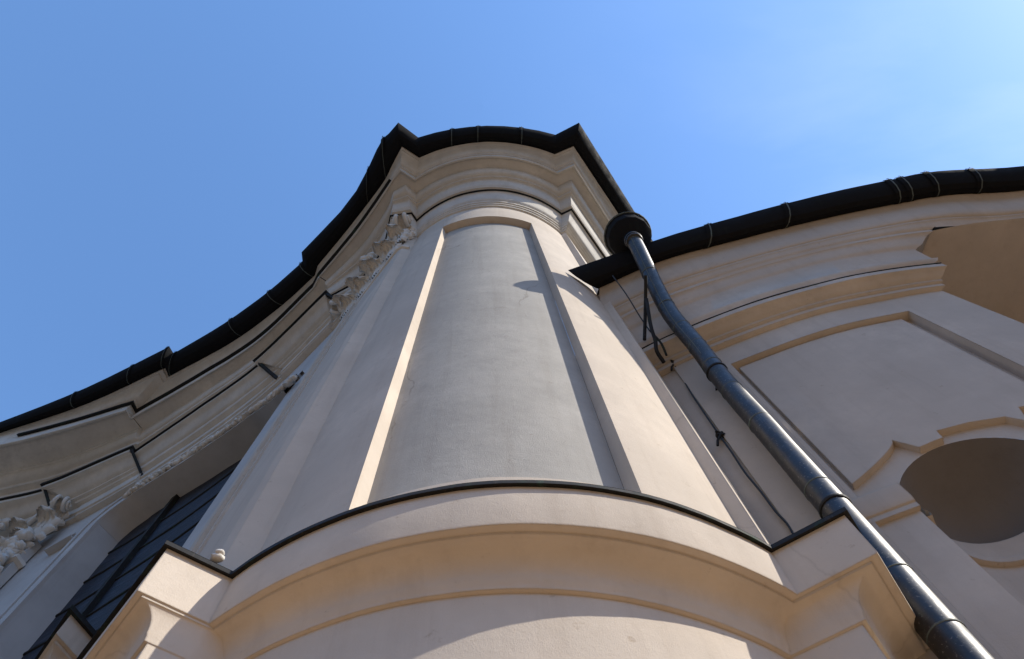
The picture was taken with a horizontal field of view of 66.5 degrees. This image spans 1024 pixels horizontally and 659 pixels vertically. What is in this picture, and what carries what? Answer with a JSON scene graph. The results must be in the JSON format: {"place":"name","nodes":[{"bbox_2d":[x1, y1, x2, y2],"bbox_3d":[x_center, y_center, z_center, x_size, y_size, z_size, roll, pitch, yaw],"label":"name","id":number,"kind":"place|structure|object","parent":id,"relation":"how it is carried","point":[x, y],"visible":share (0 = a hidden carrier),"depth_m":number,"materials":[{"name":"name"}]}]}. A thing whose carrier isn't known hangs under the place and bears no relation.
{"place":"outdoors","nodes":[
{"label":"outdoors","id":0,"kind":"place"},
{"bbox_2d":[0,266,340,658],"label":"church wing","id":1,"kind":"structure","parent":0,"point":[85,489],"depth_m":22.48,"materials":[{"name":"beige paint"}]},
{"bbox_2d":[21,459,241,658],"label":"louvre window","id":2,"kind":"structure","parent":1,"relation":"attached to","point":[97,597],"depth_m":18.41,"materials":[{"name":"black glass"}]},
{"bbox_2d":[0,255,317,432],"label":"roof gutter","id":3,"kind":"object","parent":1,"relation":"attached to","point":[278,295],"visible":0.96,"depth_m":24.98,"materials":[{"name":"black metal"}]},
{"bbox_2d":[0,0,1023,439],"label":"sky","id":4,"kind":"structure","parent":0,"point":[165,165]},
{"label":"forecourt","id":5,"kind":"structure","parent":0,"visible":0},
{"bbox_2d":[76,142,928,658],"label":"church tower bay","id":6,"kind":"object","parent":5,"relation":"on","point":[428,470],"visible":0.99,"depth_m":6.11,"materials":[{"name":"beige paint"}]},
{"bbox_2d":[210,549,224,562],"bbox_3d":[-2.158,1.662,5.722,0.110,0.086,0.093,-1,-74,-2],"label":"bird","id":7,"kind":"object","parent":6,"relation":"on","point":[217,556],"visible":0.94,"depth_m":5.69,"materials":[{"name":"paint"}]},
{"bbox_2d":[302,123,651,264],"bbox_3d":[-0.668,-3.900,24.132,11.888,0.525,4.822,-1,-74,-2],"label":"roof gutter","id":8,"kind":"object","parent":6,"relation":"on","point":[317,249],"visible":0.97,"depth_m":23.58,"materials":[{"name":"black metal"}]},
{"bbox_2d":[575,190,1023,658],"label":"church apse wing","id":9,"kind":"structure","parent":5,"relation":"on","point":[872,359],"depth_m":9.62,"materials":[{"name":"beige paint"}]},
{"bbox_2d":[612,275,793,533],"bbox_3d":[2.123,0.542,10.208,0.234,7.442,1.065,-37,-76,8],"label":"lightning cable","id":10,"kind":"object","parent":9,"relation":"attached to","point":[720,435],"visible":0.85,"depth_m":9.06,"materials":[{"name":"black metal"}]},
{"bbox_2d":[568,166,1023,288],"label":"roof gutter","id":11,"kind":"object","parent":9,"relation":"attached to","point":[599,273],"visible":0.98,"depth_m":13.86,"materials":[{"name":"black metal"}]},
{"bbox_2d":[604,211,994,658],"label":"downpipe","id":12,"kind":"object","parent":9,"relation":"attached to","point":[943,631],"visible":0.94,"depth_m":7.76,"materials":[{"name":"black metal"}]}
]}

